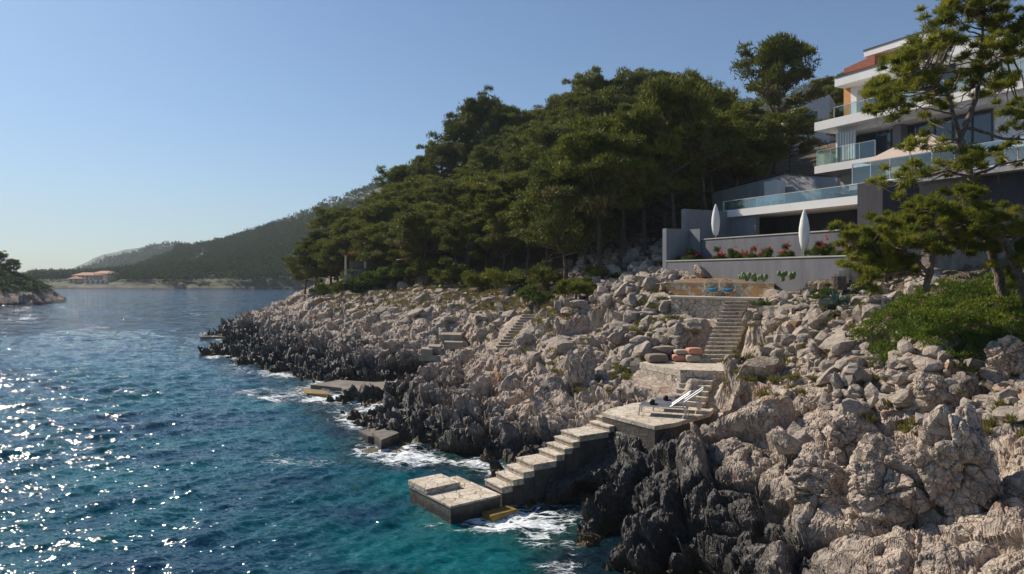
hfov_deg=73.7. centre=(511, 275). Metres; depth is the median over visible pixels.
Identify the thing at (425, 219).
pine tree
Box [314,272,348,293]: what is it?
shrub
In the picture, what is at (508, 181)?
pine tree
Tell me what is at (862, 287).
shrub
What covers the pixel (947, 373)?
boulder
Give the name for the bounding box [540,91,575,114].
pine tree
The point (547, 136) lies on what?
pine tree
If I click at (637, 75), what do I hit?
pine tree
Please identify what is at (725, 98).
pine tree
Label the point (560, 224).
pine tree
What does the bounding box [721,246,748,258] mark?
oleander bush
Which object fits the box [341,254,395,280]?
beach hut
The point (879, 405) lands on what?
boulder
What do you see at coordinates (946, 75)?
window
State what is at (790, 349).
boulder
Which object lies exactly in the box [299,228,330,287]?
pine tree
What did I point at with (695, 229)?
side wall
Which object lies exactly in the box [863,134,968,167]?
parasol
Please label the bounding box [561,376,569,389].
boulder
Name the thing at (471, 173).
pine tree
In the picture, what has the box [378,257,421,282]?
shrub
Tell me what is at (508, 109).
pine tree
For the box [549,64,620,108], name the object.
pine tree
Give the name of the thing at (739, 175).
pine tree
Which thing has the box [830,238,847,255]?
oleander bush
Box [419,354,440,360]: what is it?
concrete ledge
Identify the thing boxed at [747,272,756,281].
prickly pear
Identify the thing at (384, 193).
pine tree
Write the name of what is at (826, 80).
pine tree
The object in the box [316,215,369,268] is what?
pine tree
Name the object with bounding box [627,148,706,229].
pine tree
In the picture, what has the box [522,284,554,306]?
shrub
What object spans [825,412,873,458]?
boulder
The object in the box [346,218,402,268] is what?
pine tree
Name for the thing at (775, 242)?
garden wall
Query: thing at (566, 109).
pine tree
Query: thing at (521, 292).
shrub
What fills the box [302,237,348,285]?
pine tree
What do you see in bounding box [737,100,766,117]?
pine tree
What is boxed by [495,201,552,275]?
pine tree
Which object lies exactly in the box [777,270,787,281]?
prickly pear
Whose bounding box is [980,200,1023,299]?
pine tree
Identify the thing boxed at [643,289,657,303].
shrub
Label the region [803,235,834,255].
oleander bush
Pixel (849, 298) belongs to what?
agave
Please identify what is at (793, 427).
boulder
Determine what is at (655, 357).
floor cushion
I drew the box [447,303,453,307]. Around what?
boulder
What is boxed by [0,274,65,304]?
headland
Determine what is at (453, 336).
stone step
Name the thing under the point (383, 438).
concrete block
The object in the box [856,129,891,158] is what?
window
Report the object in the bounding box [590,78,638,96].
pine tree
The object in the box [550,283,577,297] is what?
shrub
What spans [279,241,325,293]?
pine tree
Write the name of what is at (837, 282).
tree stump
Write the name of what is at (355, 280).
shrub
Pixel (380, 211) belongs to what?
pine tree
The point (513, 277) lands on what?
shrub
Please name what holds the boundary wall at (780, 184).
on the rocky ground at (704, 498)
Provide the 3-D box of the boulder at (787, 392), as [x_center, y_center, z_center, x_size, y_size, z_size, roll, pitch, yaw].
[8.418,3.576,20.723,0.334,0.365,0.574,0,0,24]
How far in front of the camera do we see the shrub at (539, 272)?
52.67 m
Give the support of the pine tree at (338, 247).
on the rocky ground at (704, 498)
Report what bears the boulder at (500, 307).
on the rocky ground at (704, 498)
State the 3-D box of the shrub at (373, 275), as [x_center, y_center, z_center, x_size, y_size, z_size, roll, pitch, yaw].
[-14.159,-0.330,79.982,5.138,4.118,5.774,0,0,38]
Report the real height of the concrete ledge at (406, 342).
0.350 m
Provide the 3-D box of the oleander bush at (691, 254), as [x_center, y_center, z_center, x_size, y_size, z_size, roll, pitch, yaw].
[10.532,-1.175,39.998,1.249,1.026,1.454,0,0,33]
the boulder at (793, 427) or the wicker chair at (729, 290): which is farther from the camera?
the wicker chair at (729, 290)
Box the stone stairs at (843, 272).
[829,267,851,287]
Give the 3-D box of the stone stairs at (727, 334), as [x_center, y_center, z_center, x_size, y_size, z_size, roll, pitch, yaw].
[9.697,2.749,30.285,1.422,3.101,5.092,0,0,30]
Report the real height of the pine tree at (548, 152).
10.650 m
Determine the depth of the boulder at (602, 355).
32.00 m
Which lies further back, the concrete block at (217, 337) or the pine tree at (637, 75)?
the pine tree at (637, 75)
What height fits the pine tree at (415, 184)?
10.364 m
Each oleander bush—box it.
[680,248,703,259]
[710,246,728,258]
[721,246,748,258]
[740,245,760,257]
[756,246,773,257]
[777,241,795,256]
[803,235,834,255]
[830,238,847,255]
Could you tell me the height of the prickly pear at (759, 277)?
0.381 m
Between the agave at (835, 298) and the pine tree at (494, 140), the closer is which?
the agave at (835, 298)
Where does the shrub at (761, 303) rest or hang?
on the rocky ground at (704, 498)
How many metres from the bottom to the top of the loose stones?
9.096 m
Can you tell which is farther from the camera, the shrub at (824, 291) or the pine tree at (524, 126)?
the pine tree at (524, 126)
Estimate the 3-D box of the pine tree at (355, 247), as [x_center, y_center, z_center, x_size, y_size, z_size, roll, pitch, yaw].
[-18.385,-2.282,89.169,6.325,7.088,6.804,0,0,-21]
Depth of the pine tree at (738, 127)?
53.90 m
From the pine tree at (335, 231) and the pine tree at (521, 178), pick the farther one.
the pine tree at (335, 231)
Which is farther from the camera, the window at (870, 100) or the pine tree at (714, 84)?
the pine tree at (714, 84)
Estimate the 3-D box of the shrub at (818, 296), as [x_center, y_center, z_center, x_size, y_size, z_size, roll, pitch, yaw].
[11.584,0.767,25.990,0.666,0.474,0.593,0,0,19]
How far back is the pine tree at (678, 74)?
95.52 m
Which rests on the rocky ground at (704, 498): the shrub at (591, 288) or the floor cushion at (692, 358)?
the shrub at (591, 288)
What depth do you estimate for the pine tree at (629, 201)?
49.51 m
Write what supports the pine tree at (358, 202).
on the rocky ground at (704, 498)
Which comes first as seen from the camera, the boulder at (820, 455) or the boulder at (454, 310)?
the boulder at (820, 455)
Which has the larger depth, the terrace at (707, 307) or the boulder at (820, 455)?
the terrace at (707, 307)
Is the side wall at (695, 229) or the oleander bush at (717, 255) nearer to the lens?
the oleander bush at (717, 255)
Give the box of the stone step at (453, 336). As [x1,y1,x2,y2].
[440,332,461,341]
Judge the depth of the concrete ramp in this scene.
38.17 m
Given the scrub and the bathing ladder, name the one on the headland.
the scrub
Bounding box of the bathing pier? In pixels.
[408,473,517,523]
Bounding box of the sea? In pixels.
[0,289,623,573]
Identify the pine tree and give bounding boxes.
[0,250,16,270]
[4,259,21,271]
[173,243,184,247]
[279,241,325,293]
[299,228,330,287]
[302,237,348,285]
[304,205,351,280]
[307,237,352,283]
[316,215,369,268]
[319,224,343,238]
[338,221,372,255]
[344,208,378,223]
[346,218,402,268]
[347,236,381,266]
[349,193,411,248]
[356,200,368,208]
[357,182,413,224]
[359,194,380,205]
[367,221,406,283]
[370,164,409,189]
[382,209,461,284]
[383,177,432,197]
[386,220,443,282]
[390,200,435,222]
[397,188,420,203]
[399,174,442,188]
[404,155,429,178]
[405,176,452,208]
[406,136,466,179]
[408,202,460,269]
[425,110,483,173]
[425,203,484,267]
[426,178,476,267]
[432,210,487,273]
[438,161,482,182]
[448,84,508,159]
[455,175,475,256]
[456,171,514,267]
[462,168,485,177]
[463,144,502,174]
[467,169,530,263]
[470,197,535,271]
[472,104,521,150]
[472,142,543,243]
[477,168,507,176]
[479,131,521,150]
[486,133,542,173]
[486,149,507,172]
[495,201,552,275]
[503,187,585,268]
[505,108,544,134]
[505,146,621,280]
[508,118,575,173]
[512,172,545,258]
[515,118,551,146]
[521,155,615,264]
[523,104,544,121]
[531,144,648,263]
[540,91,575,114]
[540,126,650,266]
[543,104,567,148]
[546,106,580,125]
[547,85,639,125]
[547,131,572,148]
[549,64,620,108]
[554,90,606,125]
[563,102,682,263]
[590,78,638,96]
[591,103,712,252]
[609,101,643,123]
[612,65,662,97]
[613,203,654,236]
[625,67,729,228]
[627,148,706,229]
[630,73,663,103]
[647,149,705,225]
[657,69,679,78]
[670,101,768,209]
[671,74,744,202]
[672,71,698,82]
[693,122,764,209]
[705,79,738,101]
[712,114,786,185]
[729,31,827,174]
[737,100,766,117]
[742,119,789,180]
[761,106,827,173]
[800,75,834,102]
[811,84,843,104]
[823,178,1020,306]
[825,102,843,138]
[847,0,1023,297]
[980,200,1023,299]
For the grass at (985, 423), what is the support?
on the rocky ground at (704, 498)
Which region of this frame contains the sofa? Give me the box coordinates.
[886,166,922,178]
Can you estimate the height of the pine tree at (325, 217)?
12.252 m
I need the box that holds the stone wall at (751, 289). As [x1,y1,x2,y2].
[664,282,774,296]
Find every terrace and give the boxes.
[602,402,713,451]
[668,295,764,318]
[907,232,1005,270]
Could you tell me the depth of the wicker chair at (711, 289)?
35.01 m
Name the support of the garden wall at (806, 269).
on the rocky ground at (704, 498)
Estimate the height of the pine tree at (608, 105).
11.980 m
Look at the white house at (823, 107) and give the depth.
79.56 m
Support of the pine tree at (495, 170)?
on the rocky ground at (704, 498)
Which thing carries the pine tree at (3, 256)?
on the headland
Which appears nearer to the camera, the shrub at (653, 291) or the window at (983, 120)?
the shrub at (653, 291)
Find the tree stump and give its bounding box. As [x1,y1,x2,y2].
[830,276,847,289]
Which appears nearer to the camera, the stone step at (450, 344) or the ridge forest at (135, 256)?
the stone step at (450, 344)
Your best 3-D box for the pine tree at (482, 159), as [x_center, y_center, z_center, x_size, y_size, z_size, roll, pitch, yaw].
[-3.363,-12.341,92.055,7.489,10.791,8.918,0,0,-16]
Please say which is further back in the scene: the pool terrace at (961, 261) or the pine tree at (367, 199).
the pine tree at (367, 199)
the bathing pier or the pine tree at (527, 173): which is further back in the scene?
the pine tree at (527, 173)
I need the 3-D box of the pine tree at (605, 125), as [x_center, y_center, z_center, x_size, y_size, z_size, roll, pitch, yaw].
[8.186,-6.477,50.643,8.690,12.033,9.669,0,0,-33]
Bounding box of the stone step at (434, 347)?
[429,344,441,353]
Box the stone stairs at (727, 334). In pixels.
[700,301,748,361]
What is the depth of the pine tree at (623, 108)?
67.28 m
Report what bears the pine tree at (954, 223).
on the rocky ground at (704, 498)
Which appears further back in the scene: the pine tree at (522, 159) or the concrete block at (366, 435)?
the pine tree at (522, 159)
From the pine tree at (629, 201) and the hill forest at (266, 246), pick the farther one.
the hill forest at (266, 246)
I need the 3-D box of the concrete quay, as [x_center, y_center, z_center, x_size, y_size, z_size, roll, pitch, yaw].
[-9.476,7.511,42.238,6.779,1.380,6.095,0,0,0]
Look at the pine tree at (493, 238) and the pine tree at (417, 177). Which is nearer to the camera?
the pine tree at (493, 238)
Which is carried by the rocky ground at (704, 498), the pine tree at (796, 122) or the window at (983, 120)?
the pine tree at (796, 122)
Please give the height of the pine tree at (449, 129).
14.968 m
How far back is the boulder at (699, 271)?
37.56 m
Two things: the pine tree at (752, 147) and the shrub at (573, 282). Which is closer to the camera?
the shrub at (573, 282)
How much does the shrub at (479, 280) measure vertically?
2.623 m
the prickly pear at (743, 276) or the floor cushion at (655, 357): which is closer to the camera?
the floor cushion at (655, 357)
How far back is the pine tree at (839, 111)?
69.67 m
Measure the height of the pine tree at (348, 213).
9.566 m
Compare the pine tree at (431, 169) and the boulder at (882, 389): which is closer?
the boulder at (882, 389)
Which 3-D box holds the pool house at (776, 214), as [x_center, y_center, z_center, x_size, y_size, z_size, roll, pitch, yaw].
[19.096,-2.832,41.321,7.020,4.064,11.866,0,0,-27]
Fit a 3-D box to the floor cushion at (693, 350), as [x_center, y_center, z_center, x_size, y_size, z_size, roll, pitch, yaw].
[7.647,3.145,28.671,0.646,0.280,0.545,0,0,-2]
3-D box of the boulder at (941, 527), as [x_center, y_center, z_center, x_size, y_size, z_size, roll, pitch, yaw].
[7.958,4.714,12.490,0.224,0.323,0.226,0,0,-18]
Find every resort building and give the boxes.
[67,276,84,282]
[71,272,104,281]
[85,280,108,283]
[93,271,117,280]
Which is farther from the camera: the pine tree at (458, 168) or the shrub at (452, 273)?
the pine tree at (458, 168)
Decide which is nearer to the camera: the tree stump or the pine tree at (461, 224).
the tree stump
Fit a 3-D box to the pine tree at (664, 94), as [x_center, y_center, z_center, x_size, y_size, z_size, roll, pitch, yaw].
[11.832,-8.474,50.281,7.703,13.104,7.154,0,0,-5]
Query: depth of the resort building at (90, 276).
427.27 m
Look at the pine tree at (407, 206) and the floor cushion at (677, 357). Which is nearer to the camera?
the floor cushion at (677, 357)
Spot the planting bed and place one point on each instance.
(657, 286)
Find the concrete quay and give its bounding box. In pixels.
[311,380,393,400]
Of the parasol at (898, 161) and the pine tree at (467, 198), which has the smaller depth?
the parasol at (898, 161)
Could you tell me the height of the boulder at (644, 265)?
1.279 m
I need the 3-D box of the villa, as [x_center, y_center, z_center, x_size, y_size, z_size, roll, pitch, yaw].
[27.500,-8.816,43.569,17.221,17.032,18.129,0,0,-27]
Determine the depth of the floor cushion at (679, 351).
28.62 m
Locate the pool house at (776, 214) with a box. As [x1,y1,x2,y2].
[723,181,935,234]
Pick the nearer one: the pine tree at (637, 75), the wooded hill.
the pine tree at (637, 75)
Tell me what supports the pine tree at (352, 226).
on the rocky ground at (704, 498)
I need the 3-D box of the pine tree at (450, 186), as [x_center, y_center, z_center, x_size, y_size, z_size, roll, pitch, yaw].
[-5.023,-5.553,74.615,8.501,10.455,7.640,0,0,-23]
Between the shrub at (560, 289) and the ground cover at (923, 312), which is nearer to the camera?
the ground cover at (923, 312)
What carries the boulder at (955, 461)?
on the rocky ground at (704, 498)
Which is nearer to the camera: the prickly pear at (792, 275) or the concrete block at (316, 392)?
the prickly pear at (792, 275)
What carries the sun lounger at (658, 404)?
on the lounger terrace at (648, 426)
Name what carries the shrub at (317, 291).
on the rocky ground at (704, 498)
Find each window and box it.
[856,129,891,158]
[864,78,896,104]
[907,109,992,144]
[930,63,955,92]
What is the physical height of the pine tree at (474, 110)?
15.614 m
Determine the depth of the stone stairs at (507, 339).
44.24 m
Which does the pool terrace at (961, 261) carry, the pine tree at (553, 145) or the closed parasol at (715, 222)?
the closed parasol at (715, 222)
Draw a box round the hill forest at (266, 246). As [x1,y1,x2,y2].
[22,80,833,280]
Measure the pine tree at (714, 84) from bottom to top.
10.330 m
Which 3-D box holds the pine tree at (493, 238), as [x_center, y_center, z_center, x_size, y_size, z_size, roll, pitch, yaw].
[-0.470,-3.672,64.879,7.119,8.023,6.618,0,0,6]
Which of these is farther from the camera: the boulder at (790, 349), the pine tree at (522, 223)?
the pine tree at (522, 223)
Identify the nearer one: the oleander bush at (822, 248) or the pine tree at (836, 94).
the oleander bush at (822, 248)
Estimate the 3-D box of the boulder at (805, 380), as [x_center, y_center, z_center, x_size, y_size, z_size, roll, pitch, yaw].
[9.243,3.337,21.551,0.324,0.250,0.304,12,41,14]
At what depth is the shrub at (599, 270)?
47.41 m
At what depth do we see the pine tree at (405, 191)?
91.88 m
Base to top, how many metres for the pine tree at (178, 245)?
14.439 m
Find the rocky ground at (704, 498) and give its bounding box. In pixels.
[198,140,1023,573]
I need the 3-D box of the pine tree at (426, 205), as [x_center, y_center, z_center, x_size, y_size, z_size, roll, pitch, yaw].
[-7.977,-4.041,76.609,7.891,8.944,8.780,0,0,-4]
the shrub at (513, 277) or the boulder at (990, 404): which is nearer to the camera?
the boulder at (990, 404)
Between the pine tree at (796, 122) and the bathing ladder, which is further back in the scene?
the bathing ladder
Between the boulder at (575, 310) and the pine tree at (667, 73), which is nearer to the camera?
the boulder at (575, 310)
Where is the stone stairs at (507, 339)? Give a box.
[495,315,535,349]
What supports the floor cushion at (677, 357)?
on the cushion platform
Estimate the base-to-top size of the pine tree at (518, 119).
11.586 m
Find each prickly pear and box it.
[740,272,750,280]
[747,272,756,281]
[757,274,765,281]
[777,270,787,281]
[788,271,795,279]
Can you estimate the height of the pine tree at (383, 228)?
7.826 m
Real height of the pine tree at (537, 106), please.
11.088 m
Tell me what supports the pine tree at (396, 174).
on the rocky ground at (704, 498)
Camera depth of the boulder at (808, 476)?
14.40 m
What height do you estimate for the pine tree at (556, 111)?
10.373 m
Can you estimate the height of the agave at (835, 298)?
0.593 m
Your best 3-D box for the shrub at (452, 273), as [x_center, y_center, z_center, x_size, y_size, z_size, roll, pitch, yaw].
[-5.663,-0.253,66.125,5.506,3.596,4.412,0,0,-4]
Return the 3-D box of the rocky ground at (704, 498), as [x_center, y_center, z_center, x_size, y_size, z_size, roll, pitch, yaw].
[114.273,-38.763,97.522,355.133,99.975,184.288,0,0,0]
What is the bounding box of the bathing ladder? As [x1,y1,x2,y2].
[202,328,214,338]
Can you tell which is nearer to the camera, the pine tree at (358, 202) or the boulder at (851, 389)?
the boulder at (851, 389)
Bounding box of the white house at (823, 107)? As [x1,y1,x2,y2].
[782,94,835,150]
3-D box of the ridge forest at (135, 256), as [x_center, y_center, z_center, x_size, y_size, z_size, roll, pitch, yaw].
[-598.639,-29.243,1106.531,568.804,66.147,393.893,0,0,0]
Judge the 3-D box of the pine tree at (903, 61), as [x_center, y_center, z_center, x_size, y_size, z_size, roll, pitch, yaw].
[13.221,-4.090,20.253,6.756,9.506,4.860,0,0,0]
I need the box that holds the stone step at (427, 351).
[421,347,432,356]
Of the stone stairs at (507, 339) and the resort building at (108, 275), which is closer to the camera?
the stone stairs at (507, 339)
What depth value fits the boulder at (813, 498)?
14.15 m
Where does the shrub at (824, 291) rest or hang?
on the rocky ground at (704, 498)
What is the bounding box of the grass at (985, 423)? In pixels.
[328,271,1023,436]
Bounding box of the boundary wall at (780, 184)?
[712,173,840,210]
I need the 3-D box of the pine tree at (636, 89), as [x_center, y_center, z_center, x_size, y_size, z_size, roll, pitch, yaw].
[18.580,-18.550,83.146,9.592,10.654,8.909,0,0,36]
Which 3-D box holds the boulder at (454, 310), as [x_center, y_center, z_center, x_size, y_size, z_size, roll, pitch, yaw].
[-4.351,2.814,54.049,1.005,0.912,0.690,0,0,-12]
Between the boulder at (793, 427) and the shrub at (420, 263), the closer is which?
the boulder at (793, 427)
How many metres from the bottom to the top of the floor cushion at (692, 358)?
0.310 m
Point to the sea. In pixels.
(140, 433)
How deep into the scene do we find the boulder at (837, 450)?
16.00 m
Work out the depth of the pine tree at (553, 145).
72.88 m
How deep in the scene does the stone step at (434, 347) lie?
45.92 m
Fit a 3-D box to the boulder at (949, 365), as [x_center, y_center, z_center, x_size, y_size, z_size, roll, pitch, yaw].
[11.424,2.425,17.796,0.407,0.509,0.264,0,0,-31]
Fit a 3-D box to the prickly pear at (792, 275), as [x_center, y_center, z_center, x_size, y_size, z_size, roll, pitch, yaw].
[13.036,-0.011,31.801,0.411,0.419,0.384,0,0,0]
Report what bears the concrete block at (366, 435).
in the sea
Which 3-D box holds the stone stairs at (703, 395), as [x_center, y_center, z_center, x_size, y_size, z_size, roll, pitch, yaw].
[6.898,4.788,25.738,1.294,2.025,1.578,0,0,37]
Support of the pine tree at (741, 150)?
on the rocky ground at (704, 498)
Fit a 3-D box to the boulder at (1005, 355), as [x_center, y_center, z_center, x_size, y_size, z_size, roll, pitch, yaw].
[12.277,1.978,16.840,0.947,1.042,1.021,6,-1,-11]
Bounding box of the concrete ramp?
[539,333,589,347]
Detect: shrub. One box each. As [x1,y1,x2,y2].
[308,277,331,294]
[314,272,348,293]
[336,266,384,291]
[346,265,390,289]
[360,257,411,288]
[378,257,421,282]
[403,254,449,283]
[426,256,468,284]
[459,268,503,291]
[482,267,533,286]
[515,283,539,303]
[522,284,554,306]
[525,259,562,290]
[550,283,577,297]
[557,275,593,298]
[571,276,599,298]
[583,263,622,278]
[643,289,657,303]
[749,298,770,305]
[807,290,825,299]
[814,282,838,295]
[851,283,879,290]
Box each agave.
[816,290,857,304]
[839,295,851,302]
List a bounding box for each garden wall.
[667,255,872,291]
[701,227,905,258]
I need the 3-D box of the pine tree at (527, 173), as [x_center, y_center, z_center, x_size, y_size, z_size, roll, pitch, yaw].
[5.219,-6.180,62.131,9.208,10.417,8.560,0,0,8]
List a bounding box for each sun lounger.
[638,390,691,417]
[652,386,703,412]
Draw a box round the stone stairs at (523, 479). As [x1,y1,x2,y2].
[484,415,614,506]
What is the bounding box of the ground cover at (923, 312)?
[846,270,1023,366]
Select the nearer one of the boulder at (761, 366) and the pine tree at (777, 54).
the boulder at (761, 366)
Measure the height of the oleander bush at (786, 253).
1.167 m
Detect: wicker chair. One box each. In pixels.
[704,279,720,295]
[719,279,735,296]
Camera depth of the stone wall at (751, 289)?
35.00 m
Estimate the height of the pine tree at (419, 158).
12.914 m
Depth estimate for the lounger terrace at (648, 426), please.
23.12 m
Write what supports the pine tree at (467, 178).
on the rocky ground at (704, 498)
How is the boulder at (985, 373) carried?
on the rocky ground at (704, 498)
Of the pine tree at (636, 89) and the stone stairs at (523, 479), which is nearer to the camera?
the stone stairs at (523, 479)
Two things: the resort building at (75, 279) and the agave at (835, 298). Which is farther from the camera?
the resort building at (75, 279)
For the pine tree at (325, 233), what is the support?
on the rocky ground at (704, 498)
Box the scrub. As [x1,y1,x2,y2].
[0,268,53,291]
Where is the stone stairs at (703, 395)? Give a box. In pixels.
[676,375,716,407]
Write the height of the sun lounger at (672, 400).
0.850 m
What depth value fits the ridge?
2248.23 m
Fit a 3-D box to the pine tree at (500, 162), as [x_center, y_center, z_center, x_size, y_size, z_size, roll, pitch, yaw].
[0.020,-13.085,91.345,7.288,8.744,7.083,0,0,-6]
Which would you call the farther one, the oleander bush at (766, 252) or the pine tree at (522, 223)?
the pine tree at (522, 223)
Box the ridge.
[74,248,141,268]
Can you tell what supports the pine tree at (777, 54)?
on the rocky ground at (704, 498)
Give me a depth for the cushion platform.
26.83 m
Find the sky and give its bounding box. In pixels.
[0,0,1023,272]
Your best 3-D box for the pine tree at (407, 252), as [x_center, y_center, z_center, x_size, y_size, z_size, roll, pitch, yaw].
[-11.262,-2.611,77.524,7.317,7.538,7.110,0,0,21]
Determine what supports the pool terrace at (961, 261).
on the rocky ground at (704, 498)
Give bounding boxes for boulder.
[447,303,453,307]
[451,306,461,313]
[498,302,504,310]
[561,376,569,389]
[564,349,595,392]
[570,308,578,313]
[599,352,606,358]
[639,261,650,271]
[648,293,658,305]
[693,264,709,277]
[735,356,785,382]
[772,428,803,454]
[783,389,792,397]
[785,455,851,506]
[787,345,794,352]
[787,421,801,435]
[793,430,808,443]
[800,376,808,383]
[810,493,817,506]
[814,453,824,459]
[822,402,833,409]
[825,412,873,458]
[833,447,840,453]
[841,309,851,318]
[846,386,861,396]
[846,432,947,528]
[872,398,886,410]
[880,385,894,393]
[912,372,949,402]
[914,403,1003,518]
[938,525,946,534]
[943,369,950,376]
[944,359,954,373]
[974,399,989,406]
[976,367,995,380]
[982,401,997,409]
[984,335,1023,376]
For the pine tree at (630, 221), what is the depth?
57.66 m
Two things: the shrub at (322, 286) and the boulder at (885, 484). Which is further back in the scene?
the shrub at (322, 286)
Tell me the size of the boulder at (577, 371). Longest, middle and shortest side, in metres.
3.116 x 1.637 x 1.566 m
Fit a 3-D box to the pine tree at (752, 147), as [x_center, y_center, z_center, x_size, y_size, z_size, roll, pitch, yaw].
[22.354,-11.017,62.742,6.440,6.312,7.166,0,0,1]
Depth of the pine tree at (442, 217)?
70.43 m
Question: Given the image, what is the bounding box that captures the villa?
[814,29,1023,240]
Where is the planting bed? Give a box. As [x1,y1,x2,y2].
[655,278,775,290]
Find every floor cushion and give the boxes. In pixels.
[644,353,667,361]
[670,354,684,360]
[673,349,687,353]
[685,347,702,353]
[685,354,699,361]
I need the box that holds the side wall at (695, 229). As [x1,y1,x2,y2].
[663,198,758,270]
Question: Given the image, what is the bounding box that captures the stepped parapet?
[790,286,813,295]
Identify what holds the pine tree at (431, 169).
on the rocky ground at (704, 498)
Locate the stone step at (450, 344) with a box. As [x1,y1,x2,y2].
[444,340,463,349]
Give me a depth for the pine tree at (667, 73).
89.46 m
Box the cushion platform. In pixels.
[640,360,724,387]
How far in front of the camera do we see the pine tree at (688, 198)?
56.52 m
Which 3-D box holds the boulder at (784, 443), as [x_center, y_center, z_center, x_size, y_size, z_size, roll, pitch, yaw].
[6.980,4.112,16.979,1.078,0.676,0.629,0,0,-44]
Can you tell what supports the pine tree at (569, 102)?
on the rocky ground at (704, 498)
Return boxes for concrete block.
[200,336,224,338]
[302,388,331,397]
[359,428,376,443]
[372,429,398,449]
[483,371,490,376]
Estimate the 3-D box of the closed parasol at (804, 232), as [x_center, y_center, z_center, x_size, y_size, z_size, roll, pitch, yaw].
[14.147,-1.992,33.043,0.500,2.470,0.492,0,0,0]
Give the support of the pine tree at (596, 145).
on the rocky ground at (704, 498)
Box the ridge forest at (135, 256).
[44,240,191,269]
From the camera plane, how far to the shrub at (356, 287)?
83.11 m
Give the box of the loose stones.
[317,232,1023,423]
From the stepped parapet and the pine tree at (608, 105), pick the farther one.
the pine tree at (608, 105)
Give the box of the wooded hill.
[36,91,808,288]
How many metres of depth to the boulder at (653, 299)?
36.25 m
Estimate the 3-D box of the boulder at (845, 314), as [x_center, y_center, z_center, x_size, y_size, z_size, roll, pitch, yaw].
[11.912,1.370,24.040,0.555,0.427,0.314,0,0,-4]
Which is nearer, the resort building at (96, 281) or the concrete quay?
the concrete quay
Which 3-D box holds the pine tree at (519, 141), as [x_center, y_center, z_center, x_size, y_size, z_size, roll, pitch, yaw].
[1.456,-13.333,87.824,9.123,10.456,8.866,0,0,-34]
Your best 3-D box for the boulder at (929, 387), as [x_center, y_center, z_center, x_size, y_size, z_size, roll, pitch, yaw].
[10.524,2.821,17.216,0.706,0.761,0.726,6,-1,-11]
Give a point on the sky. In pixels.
(125, 124)
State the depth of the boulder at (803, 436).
17.23 m
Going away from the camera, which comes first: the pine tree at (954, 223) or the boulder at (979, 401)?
the boulder at (979, 401)
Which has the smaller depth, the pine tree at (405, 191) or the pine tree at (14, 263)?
the pine tree at (405, 191)
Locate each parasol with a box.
[711,204,719,237]
[799,209,809,255]
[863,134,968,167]
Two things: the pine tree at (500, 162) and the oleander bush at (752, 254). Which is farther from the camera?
the pine tree at (500, 162)
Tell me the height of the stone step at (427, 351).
0.500 m
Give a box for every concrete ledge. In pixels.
[387,339,412,344]
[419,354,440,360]
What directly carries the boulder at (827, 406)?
on the rocky ground at (704, 498)
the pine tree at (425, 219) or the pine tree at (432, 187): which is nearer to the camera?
the pine tree at (425, 219)

